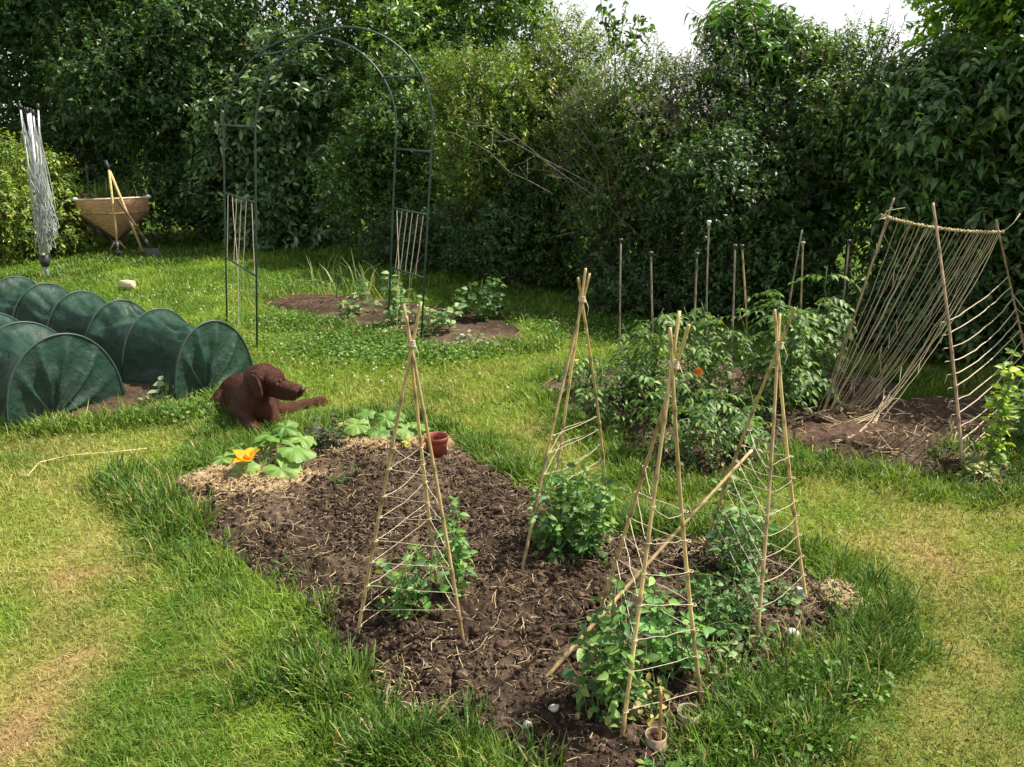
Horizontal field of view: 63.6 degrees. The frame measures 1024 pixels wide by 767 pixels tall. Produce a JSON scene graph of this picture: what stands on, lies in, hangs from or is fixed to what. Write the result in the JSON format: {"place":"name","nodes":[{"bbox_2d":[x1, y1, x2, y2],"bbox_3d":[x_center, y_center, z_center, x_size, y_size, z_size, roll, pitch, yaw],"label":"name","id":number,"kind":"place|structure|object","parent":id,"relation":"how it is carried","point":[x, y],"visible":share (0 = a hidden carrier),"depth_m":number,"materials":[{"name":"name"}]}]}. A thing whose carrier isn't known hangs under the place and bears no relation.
{"place":"outdoors","nodes":[
{"label":"outdoors","id":0,"kind":"place"},
{"bbox_2d":[0,382,205,421],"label":"soil","id":1,"kind":"structure","parent":0,"point":[132,390],"depth_m":5.07,"materials":[{"name":"brown soil"}]},
{"bbox_2d":[0,312,125,429],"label":"tunnel","id":2,"kind":"structure","parent":1,"relation":"on","point":[42,367],"depth_m":4.81,"materials":[{"name":"fabric"}]},
{"bbox_2d":[0,276,252,399],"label":"tunnel","id":3,"kind":"structure","parent":1,"relation":"on","point":[137,343],"depth_m":5.41,"materials":[{"name":"fabric"}]},
{"bbox_2d":[147,376,173,399],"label":"seedling","id":4,"kind":"object","parent":1,"relation":"on","point":[160,382],"visible":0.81,"depth_m":5.09,"materials":[{"name":"green plant"}]},
{"bbox_2d":[264,293,521,347],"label":"soil","id":5,"kind":"structure","parent":0,"point":[326,307],"depth_m":7.27,"materials":[{"name":"brown soil"}]},
{"bbox_2d":[290,251,423,305],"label":"onion clump","id":6,"kind":"object","parent":5,"relation":"on","point":[352,284],"visible":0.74,"depth_m":7.97,"materials":[{"name":"green plant"}]},
{"bbox_2d":[336,280,382,318],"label":"bean plant","id":7,"kind":"object","parent":5,"relation":"on","point":[354,312],"visible":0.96,"depth_m":7.33,"materials":[{"name":"green plant"}]},
{"bbox_2d":[362,308,404,335],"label":"seedling","id":8,"kind":"object","parent":5,"relation":"on","point":[383,324],"visible":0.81,"depth_m":6.75,"materials":[{"name":"green plant"}]},
{"bbox_2d":[379,271,431,325],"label":"bean plant","id":9,"kind":"object","parent":5,"relation":"on","point":[397,303],"visible":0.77,"depth_m":6.91,"materials":[{"name":"green plant"}]},
{"bbox_2d":[411,298,466,334],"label":"bean plant","id":10,"kind":"object","parent":5,"relation":"on","point":[441,316],"visible":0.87,"depth_m":6.65,"materials":[{"name":"green plant"}]},
{"bbox_2d":[451,277,498,321],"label":"plant","id":11,"kind":"object","parent":5,"relation":"on","point":[467,312],"visible":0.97,"depth_m":7.07,"materials":[{"name":"green plant"}]},
{"bbox_2d":[452,330,499,350],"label":"seedling","id":12,"kind":"object","parent":5,"relation":"on","point":[467,338],"visible":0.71,"depth_m":6.29,"materials":[{"name":"green plant"}]},
{"bbox_2d":[471,273,514,319],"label":"plant","id":13,"kind":"object","parent":5,"relation":"on","point":[500,307],"visible":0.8,"depth_m":7.21,"materials":[{"name":"green plant"}]},
{"bbox_2d":[172,293,1017,766],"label":"straw litter","id":14,"kind":"object","parent":5,"relation":"on","point":[262,477],"visible":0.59,"depth_m":3.58,"materials":[{"name":"beige plant"}]},
{"bbox_2d":[0,0,952,122],"label":"sky","id":15,"kind":"structure","parent":0,"point":[668,16],"materials":[{"name":"white"}]},
{"bbox_2d":[0,124,1023,766],"bbox_3d":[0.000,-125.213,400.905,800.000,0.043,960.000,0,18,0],"label":"lawn","id":16,"kind":"structure","parent":0,"point":[246,616],"depth_m":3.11,"materials":[{"name":"green plant"}]},
{"bbox_2d":[18,103,58,275],"bbox_3d":[-5.033,-1.999,8.926,0.418,1.944,0.260,5,18,15],"label":"rotary clothes airer","id":17,"kind":"object","parent":16,"relation":"on","point":[42,225],"visible":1,"depth_m":8.87,"materials":[{"name":"metal"}]},
{"bbox_2d":[0,127,106,265],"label":"sunlit bush","id":18,"kind":"object","parent":16,"relation":"on","point":[16,227],"visible":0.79,"depth_m":10.23,"materials":[{"name":"green plant"}]},
{"bbox_2d":[0,103,171,240],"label":"shaded bush","id":19,"kind":"object","parent":16,"relation":"on","point":[97,166],"visible":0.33,"depth_m":12.06,"materials":[{"name":"green plant"}]},
{"bbox_2d":[27,448,146,476],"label":"dry stalk","id":20,"kind":"object","parent":16,"relation":"on","point":[83,454],"visible":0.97,"depth_m":4.25,"materials":[{"name":"plant"}]},
{"bbox_2d":[0,0,188,162],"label":"dark tree","id":21,"kind":"object","parent":16,"relation":"on","point":[31,21],"visible":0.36,"depth_m":11.61,"materials":[{"name":"green plant"}]},
{"bbox_2d":[72,191,150,250],"bbox_3d":[-5.505,-2.250,11.330,0.924,0.742,1.627,-10,20,-28],"label":"wheelbarrow","id":22,"kind":"object","parent":16,"relation":"on","point":[137,207],"visible":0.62,"depth_m":10.73,"materials":[{"name":"brown wood"}]},
{"bbox_2d":[85,164,96,231],"bbox_3d":[-5.910,-2.594,11.576,0.180,0.933,0.089,0,18,0],"label":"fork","id":23,"kind":"object","parent":22,"relation":"on","point":[87,175],"visible":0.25,"depth_m":11.51,"materials":[{"name":"brown wood"}]},
{"bbox_2d":[67,175,149,198],"bbox_3d":[-5.364,-2.552,10.954,1.002,0.442,0.775,-6,19,-18],"label":"weed heap","id":24,"kind":"object","parent":22,"relation":"in","point":[99,191],"visible":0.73,"depth_m":10.90,"materials":[{"name":"green plant"}]},
{"bbox_2d":[108,170,123,255],"bbox_3d":[-5.019,-2.159,10.459,0.130,1.052,0.180,0,18,0],"label":"hoe","id":25,"kind":"object","parent":16,"relation":"on","point":[120,253],"visible":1,"depth_m":10.46,"materials":[{"name":"brown wood"}]},
{"bbox_2d":[104,160,145,254],"bbox_3d":[-4.875,-2.224,10.516,0.565,1.195,0.100,4,18,11],"label":"rake","id":26,"kind":"object","parent":16,"relation":"on","point":[123,204],"visible":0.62,"depth_m":10.54,"materials":[{"name":"brown wood"}]},
{"bbox_2d":[118,280,135,288],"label":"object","id":27,"kind":"object","parent":16,"relation":"on","point":[129,284],"visible":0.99,"depth_m":8.46,"materials":[{"name":"beige stone"}]},
{"bbox_2d":[116,198,162,256],"bbox_3d":[-4.698,-1.923,10.424,0.663,0.793,0.066,7,19,20],"label":"spade","id":28,"kind":"object","parent":16,"relation":"on","point":[154,251],"visible":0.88,"depth_m":10.43,"materials":[{"name":"brown wood"}]},
{"bbox_2d":[0,0,282,163],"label":"tree","id":29,"kind":"object","parent":16,"relation":"on","point":[16,111],"visible":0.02,"depth_m":13.67,"materials":[{"name":"green plant"}]},
{"bbox_2d":[31,0,313,232],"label":"overhanging tree","id":30,"kind":"object","parent":16,"relation":"on","point":[195,37],"visible":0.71,"depth_m":10.98,"materials":[{"name":"green plant"}]},
{"bbox_2d":[92,83,321,244],"bbox_3d":[-4.306,-3.083,11.766,3.139,2.467,2.235,0,18,0],"label":"shaded shrub","id":31,"kind":"object","parent":16,"relation":"on","point":[165,180],"visible":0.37,"depth_m":11.39,"materials":[{"name":"green plant"}]},
{"bbox_2d":[211,362,327,434],"bbox_3d":[-1.537,0.032,5.098,0.605,0.550,1.260,-14,22,-37],"label":"dog","id":32,"kind":"object","parent":16,"relation":"on","point":[250,396],"visible":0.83,"depth_m":4.70},
{"bbox_2d":[170,19,375,251],"bbox_3d":[-3.196,-3.189,11.236,2.917,3.288,2.235,0,18,0],"label":"laurel shrub","id":33,"kind":"object","parent":16,"relation":"on","point":[296,126],"visible":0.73,"depth_m":10.83,"materials":[{"name":"green plant"}]},
{"bbox_2d":[222,26,433,347],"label":"garden arch","id":34,"kind":"structure","parent":16,"relation":"on","point":[286,51],"depth_m":6.31,"materials":[{"name":"metal"}]},
{"bbox_2d":[304,38,492,258],"bbox_3d":[-1.271,-2.796,10.325,2.537,2.895,1.988,0,18,0],"label":"hedge shrub","id":35,"kind":"object","parent":16,"relation":"on","point":[368,152],"visible":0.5,"depth_m":9.89,"materials":[{"name":"green plant"}]},
{"bbox_2d":[263,0,572,218],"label":"ash tree","id":36,"kind":"object","parent":16,"relation":"on","point":[405,22],"visible":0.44,"depth_m":10.81,"materials":[{"name":"green plant"}]},
{"bbox_2d":[349,180,521,275],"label":"hedge shrub","id":37,"kind":"object","parent":16,"relation":"on","point":[436,257],"visible":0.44,"depth_m":9.59,"materials":[{"name":"green plant"}]},
{"bbox_2d":[0,244,1023,766],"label":"long grass","id":38,"kind":"structure","parent":16,"relation":"on","point":[320,676],"depth_m":2.78,"materials":[{"name":"green plant"}]},
{"bbox_2d":[414,1,633,272],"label":"olive shrub","id":39,"kind":"object","parent":16,"relation":"on","point":[524,98],"visible":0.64,"depth_m":8.59,"materials":[{"name":"green plant"}]},
{"bbox_2d":[432,116,635,293],"bbox_3d":[0.281,-1.812,8.678,2.295,1.919,1.671,0,18,0],"label":"dark hedge shrub","id":40,"kind":"object","parent":16,"relation":"on","point":[520,219],"visible":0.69,"depth_m":8.47,"materials":[{"name":"green plant"}]},
{"bbox_2d":[99,269,988,766],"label":"clover","id":41,"kind":"object","parent":16,"relation":"on","point":[356,341],"depth_m":6.09,"materials":[{"name":"green plant"}]},
{"bbox_2d":[437,27,770,269],"bbox_3d":[0.984,-2.004,7.837,3.365,2.556,1.846,0,18,0],"label":"twiggy shrub","id":42,"kind":"object","parent":16,"relation":"on","point":[623,127],"visible":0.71,"depth_m":7.51,"materials":[{"name":"green plant"}]},
{"bbox_2d":[595,0,656,77],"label":"sapling","id":43,"kind":"object","parent":16,"relation":"on","point":[599,8],"visible":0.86,"depth_m":8.61,"materials":[{"name":"green plant"}]},
{"bbox_2d":[562,197,790,320],"bbox_3d":[1.623,-1.093,7.455,2.314,1.314,1.368,0,18,0],"label":"shrub","id":44,"kind":"object","parent":16,"relation":"on","point":[635,281],"visible":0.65,"depth_m":7.28,"materials":[{"name":"green plant"}]},
{"bbox_2d":[625,69,889,325],"bbox_3d":[2.238,-1.507,7.172,2.492,2.327,1.870,0,18,0],"label":"hedge bush","id":45,"kind":"object","parent":16,"relation":"on","point":[777,204],"visible":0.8,"depth_m":6.82,"materials":[{"name":"green plant"}]},
{"bbox_2d":[684,0,853,141],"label":"plum tree","id":46,"kind":"object","parent":16,"relation":"on","point":[758,32],"visible":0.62,"depth_m":7.21,"materials":[{"name":"green plant"}]},
{"bbox_2d":[743,5,918,310],"bbox_3d":[2.964,-1.847,7.143,1.853,2.666,1.613,0,18,0],"label":"privet shrub","id":47,"kind":"object","parent":16,"relation":"on","point":[845,85],"visible":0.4,"depth_m":6.76,"materials":[{"name":"green plant"}]},
{"bbox_2d":[806,171,1023,368],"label":"trellis shrub","id":48,"kind":"object","parent":16,"relation":"on","point":[967,331],"visible":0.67,"depth_m":5.82,"materials":[{"name":"green plant"}]},
{"bbox_2d":[829,4,1023,355],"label":"broad leaved shrub","id":49,"kind":"object","parent":16,"relation":"on","point":[968,128],"visible":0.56,"depth_m":5.92,"materials":[{"name":"green plant"}]},
{"bbox_2d":[895,0,1023,81],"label":"lime tree","id":50,"kind":"object","parent":16,"relation":"on","point":[968,16],"visible":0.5,"depth_m":6.28,"materials":[{"name":"green plant"}]},
{"bbox_2d":[966,0,1023,362],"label":"hedge end shrub","id":51,"kind":"object","parent":16,"relation":"on","point":[1002,199],"visible":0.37,"depth_m":5.69,"materials":[{"name":"green plant"}]},
{"bbox_2d":[175,426,869,766],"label":"soil","id":52,"kind":"structure","parent":0,"point":[677,687],"depth_m":2.94,"materials":[{"name":"brown soil"}]},
{"bbox_2d":[211,419,316,482],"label":"courgette plant","id":53,"kind":"object","parent":52,"relation":"on","point":[295,456],"visible":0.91,"depth_m":3.91,"materials":[{"name":"green plant"}]},
{"bbox_2d":[297,407,351,449],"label":"withered plant","id":54,"kind":"object","parent":52,"relation":"on","point":[323,435],"visible":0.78,"depth_m":4.26,"materials":[{"name":"green plant"}]},
{"bbox_2d":[321,458,368,483],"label":"seedling","id":55,"kind":"object","parent":52,"relation":"on","point":[345,478],"visible":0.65,"depth_m":3.80,"materials":[{"name":"green plant"}]},
{"bbox_2d":[334,409,430,447],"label":"courgette plant","id":56,"kind":"object","parent":52,"relation":"on","point":[354,427],"visible":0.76,"depth_m":4.38,"materials":[{"name":"green plant"}]},
{"bbox_2d":[363,536,449,620],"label":"pea plant","id":57,"kind":"object","parent":52,"relation":"on","point":[407,594],"visible":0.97,"depth_m":2.77,"materials":[{"name":"green plant"}]},
{"bbox_2d":[356,301,464,640],"bbox_3d":[-0.339,0.311,2.683,0.389,1.172,0.387,0,18,0],"label":"cane teepee","id":58,"kind":"object","parent":52,"relation":"on","point":[411,361],"visible":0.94,"depth_m":2.63,"materials":[{"name":"brown wood"}]},
{"bbox_2d":[424,431,447,457],"bbox_3d":[-0.383,0.318,4.192,0.124,0.114,0.124,0,18,0],"label":"flower pot","id":59,"kind":"object","parent":52,"relation":"on","point":[439,439],"visible":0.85,"depth_m":4.16,"materials":[{"name":"ceramic"}]},
{"bbox_2d":[426,496,477,599],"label":"pea plant","id":60,"kind":"object","parent":52,"relation":"on","point":[463,551],"visible":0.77,"depth_m":2.88,"materials":[{"name":"green plant"}]},
{"bbox_2d":[521,268,607,569],"bbox_3d":[0.204,0.130,3.258,0.182,1.187,0.840,7,19,21],"label":"cane teepee","id":61,"kind":"object","parent":52,"relation":"on","point":[582,295],"visible":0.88,"depth_m":3.11,"materials":[{"name":"brown wood"}]},
{"bbox_2d":[512,445,631,567],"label":"pea plant","id":62,"kind":"object","parent":52,"relation":"on","point":[588,536],"visible":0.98,"depth_m":3.13,"materials":[{"name":"green plant"}]},
{"bbox_2d":[559,568,661,729],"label":"pea plant","id":63,"kind":"object","parent":52,"relation":"on","point":[613,666],"visible":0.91,"depth_m":2.29,"materials":[{"name":"green plant"}]},
{"bbox_2d":[545,449,752,676],"bbox_3d":[0.456,0.567,2.668,0.952,0.533,0.017,-13,22,-36],"label":"bamboo cane","id":64,"kind":"object","parent":52,"relation":"on","point":[561,660],"visible":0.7,"depth_m":2.67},
{"bbox_2d":[596,311,703,734],"bbox_3d":[0.420,0.396,2.349,0.313,1.225,0.544,0,18,0],"label":"cane teepee","id":65,"kind":"object","parent":52,"relation":"on","point":[674,366],"visible":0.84,"depth_m":2.26,"materials":[{"name":"brown wood"}]},
{"bbox_2d":[629,670,674,726],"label":"seedling","id":66,"kind":"object","parent":52,"relation":"on","point":[635,713],"visible":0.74,"depth_m":2.36,"materials":[{"name":"yellow plant"}]},
{"bbox_2d":[645,726,666,751],"bbox_3d":[0.395,0.994,2.279,0.060,0.064,0.060,0,18,0],"label":"seed pot","id":67,"kind":"object","parent":52,"relation":"on","point":[655,745],"visible":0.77,"depth_m":2.26,"materials":[{"name":"cardboard"}]},
{"bbox_2d":[658,689,661,740],"bbox_3d":[0.403,0.930,2.248,0.010,0.221,0.019,-4,18,-12],"label":"garden stick","id":68,"kind":"object","parent":67,"relation":"in","point":[660,721],"visible":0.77,"depth_m":2.24,"materials":[{"name":"brown wood"}]},
{"bbox_2d":[636,735,709,766],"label":"seedling","id":69,"kind":"object","parent":52,"relation":"on","point":[679,762],"visible":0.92,"depth_m":2.19,"materials":[{"name":"green plant"}]},
{"bbox_2d":[631,572,716,687],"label":"pea plant","id":70,"kind":"object","parent":52,"relation":"on","point":[665,647],"visible":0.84,"depth_m":2.48,"materials":[{"name":"green plant"}]},
{"bbox_2d":[677,703,700,728],"bbox_3d":[0.508,0.969,2.380,0.068,0.064,0.068,0,18,0],"label":"plant tube","id":71,"kind":"object","parent":52,"relation":"on","point":[687,705],"visible":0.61,"depth_m":2.39,"materials":[{"name":"cardboard"}]},
{"bbox_2d":[677,544,777,661],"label":"pea plant","id":72,"kind":"object","parent":52,"relation":"on","point":[718,605],"visible":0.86,"depth_m":2.73,"materials":[{"name":"green plant"}]},
{"bbox_2d":[696,474,780,583],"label":"pea plant","id":73,"kind":"object","parent":52,"relation":"on","point":[722,548],"visible":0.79,"depth_m":3.02,"materials":[{"name":"green plant"}]},
{"bbox_2d":[705,622,777,682],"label":"seedling","id":74,"kind":"object","parent":52,"relation":"on","point":[737,650],"visible":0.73,"depth_m":2.61,"materials":[{"name":"green plant"}]},
{"bbox_2d":[702,307,807,653],"bbox_3d":[0.901,0.289,2.801,0.324,1.136,0.648,0,18,0],"label":"cane teepee","id":75,"kind":"object","parent":52,"relation":"on","point":[779,342],"visible":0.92,"depth_m":2.73,"materials":[{"name":"brown wood"}]},
{"bbox_2d":[750,567,811,615],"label":"pea plant","id":76,"kind":"object","parent":52,"relation":"on","point":[785,596],"visible":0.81,"depth_m":2.86,"materials":[{"name":"green plant"}]},
{"bbox_2d":[787,586,805,599],"bbox_3d":[1.016,0.747,2.938,0.071,0.050,0.054,0,18,0],"label":"shell","id":77,"kind":"object","parent":52,"relation":"on","point":[800,589],"visible":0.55,"depth_m":2.92},
{"bbox_2d":[537,360,900,478],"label":"soil","id":78,"kind":"structure","parent":0,"point":[791,425],"depth_m":4.74,"materials":[{"name":"brown soil"}]},
{"bbox_2d":[539,350,611,381],"bbox_3d":[0.421,-0.098,5.384,0.472,0.230,0.381,16,24,41],"label":"marigold","id":79,"kind":"object","parent":78,"relation":"on","point":[558,376],"visible":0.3,"depth_m":5.39,"materials":[{"name":"green plant"}]},
{"bbox_2d":[552,355,623,408],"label":"tomato plant","id":80,"kind":"object","parent":78,"relation":"on","point":[579,370],"visible":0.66,"depth_m":5.05,"materials":[{"name":"green plant"}]},
{"bbox_2d":[554,363,660,442],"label":"tomato plant","id":81,"kind":"object","parent":78,"relation":"on","point":[606,407],"visible":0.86,"depth_m":4.57,"materials":[{"name":"green plant"}]},
{"bbox_2d":[619,238,622,371],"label":"tomato stake","id":82,"kind":"object","parent":78,"relation":"on","point":[620,240],"visible":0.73,"depth_m":5.18,"materials":[{"name":"brown wood"}]},
{"bbox_2d":[592,323,676,404],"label":"tomato plant","id":83,"kind":"object","parent":78,"relation":"on","point":[635,353],"visible":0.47,"depth_m":4.92,"materials":[{"name":"green plant"}]},
{"bbox_2d":[607,308,697,415],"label":"tomato plant","id":84,"kind":"object","parent":78,"relation":"on","point":[653,370],"visible":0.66,"depth_m":4.77,"materials":[{"name":"green plant"}]},
{"bbox_2d":[649,251,655,393],"bbox_3d":[0.828,-0.309,4.858,0.026,0.951,0.156,14,23,38],"label":"tomato stake","id":85,"kind":"object","parent":78,"relation":"on","point":[650,254],"visible":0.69,"depth_m":4.77,"materials":[{"name":"brown wood"}]},
{"bbox_2d":[623,372,745,468],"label":"tomato plant","id":86,"kind":"object","parent":78,"relation":"on","point":[683,444],"visible":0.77,"depth_m":4.12,"materials":[{"name":"green plant"}]},
{"bbox_2d":[630,302,751,431],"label":"tomato plant","id":87,"kind":"object","parent":78,"relation":"on","point":[698,370],"visible":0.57,"depth_m":4.51,"materials":[{"name":"green plant"}]},
{"bbox_2d":[689,252,699,413],"bbox_3d":[1.000,-0.239,4.566,0.045,0.972,0.026,0,18,0],"label":"tomato stake","id":88,"kind":"object","parent":78,"relation":"on","point":[696,254],"visible":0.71,"depth_m":4.49,"materials":[{"name":"brown wood"}]},
{"bbox_2d":[646,401,745,477],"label":"tomato plant","id":89,"kind":"object","parent":78,"relation":"on","point":[710,430],"visible":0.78,"depth_m":4.02,"materials":[{"name":"green plant"}]},
{"bbox_2d":[705,220,710,381],"bbox_3d":[1.200,-0.454,5.079,0.026,1.096,0.152,14,22,36],"label":"tomato stake","id":90,"kind":"object","parent":78,"relation":"on","point":[708,224],"visible":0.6,"depth_m":4.99,"materials":[{"name":"brown wood"}]},
{"bbox_2d":[729,244,736,393],"bbox_3d":[1.266,-0.311,4.777,0.058,0.986,0.026,0,18,0],"label":"tomato stake","id":91,"kind":"object","parent":78,"relation":"on","point":[734,268],"visible":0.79,"depth_m":4.71,"materials":[{"name":"brown wood"}]},
{"bbox_2d":[697,385,782,472],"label":"tomato plant","id":92,"kind":"object","parent":78,"relation":"on","point":[756,428],"visible":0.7,"depth_m":4.14,"materials":[{"name":"green plant"}]},
{"bbox_2d":[740,244,749,377],"bbox_3d":[1.409,-0.360,4.995,0.143,0.959,0.026,0,18,0],"label":"tomato stake","id":93,"kind":"object","parent":78,"relation":"on","point":[741,248],"visible":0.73,"depth_m":4.93,"materials":[{"name":"brown wood"}]},
{"bbox_2d":[680,289,815,422],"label":"tomato plant","id":94,"kind":"object","parent":78,"relation":"on","point":[762,363],"visible":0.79,"depth_m":4.55,"materials":[{"name":"green plant"}]},
{"bbox_2d":[731,309,836,413],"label":"tomato plant","id":95,"kind":"object","parent":78,"relation":"on","point":[800,325],"visible":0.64,"depth_m":4.55,"materials":[{"name":"green plant"}]},
{"bbox_2d":[777,230,802,384],"bbox_3d":[1.697,-0.423,5.079,0.072,1.033,0.015,0,18,0],"label":"tomato stake","id":96,"kind":"object","parent":78,"relation":"on","point":[794,272],"visible":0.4,"depth_m":4.99,"materials":[{"name":"brown wood"}]},
{"bbox_2d":[799,241,804,382],"bbox_3d":[1.777,-0.390,5.089,0.096,0.966,0.026,0,18,0],"label":"tomato stake","id":97,"kind":"object","parent":78,"relation":"on","point":[802,243],"visible":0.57,"depth_m":5.00,"materials":[{"name":"brown wood"}]},
{"bbox_2d":[757,267,860,410],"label":"tomato plant","id":98,"kind":"object","parent":78,"relation":"on","point":[822,368],"visible":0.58,"depth_m":4.84,"materials":[{"name":"green plant"}]},
{"bbox_2d":[789,311,858,392],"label":"tomato plant","id":99,"kind":"object","parent":78,"relation":"on","point":[834,334],"visible":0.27,"depth_m":5.03,"materials":[{"name":"green plant"}]},
{"bbox_2d":[831,239,850,377],"bbox_3d":[2.058,-0.419,5.188,0.028,0.967,0.026,0,18,0],"label":"tomato stake","id":100,"kind":"object","parent":78,"relation":"on","point":[848,241],"visible":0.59,"depth_m":5.10,"materials":[{"name":"brown wood"}]},
{"bbox_2d":[791,395,1023,487],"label":"soil","id":101,"kind":"structure","parent":0,"point":[821,435],"depth_m":4.43,"materials":[{"name":"brown soil"}]},
{"bbox_2d":[814,198,1023,461],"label":"string trellis","id":102,"kind":"object","parent":101,"relation":"on","point":[881,408],"visible":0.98,"depth_m":4.63,"materials":[{"name":"beige fabric"}]},
{"bbox_2d":[948,445,1008,486],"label":"withered plant","id":103,"kind":"object","parent":101,"relation":"on","point":[966,468],"visible":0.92,"depth_m":3.92,"materials":[{"name":"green plant"}]},
{"bbox_2d":[974,336,1023,464],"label":"climbing pea","id":104,"kind":"object","parent":101,"relation":"on","point":[997,402],"visible":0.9,"depth_m":3.97,"materials":[{"name":"green plant"}]},
{"bbox_2d":[984,377,1023,448],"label":"weed clump","id":105,"kind":"object","parent":101,"relation":"on","point":[1017,433],"visible":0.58,"depth_m":4.21,"materials":[{"name":"green plant"}]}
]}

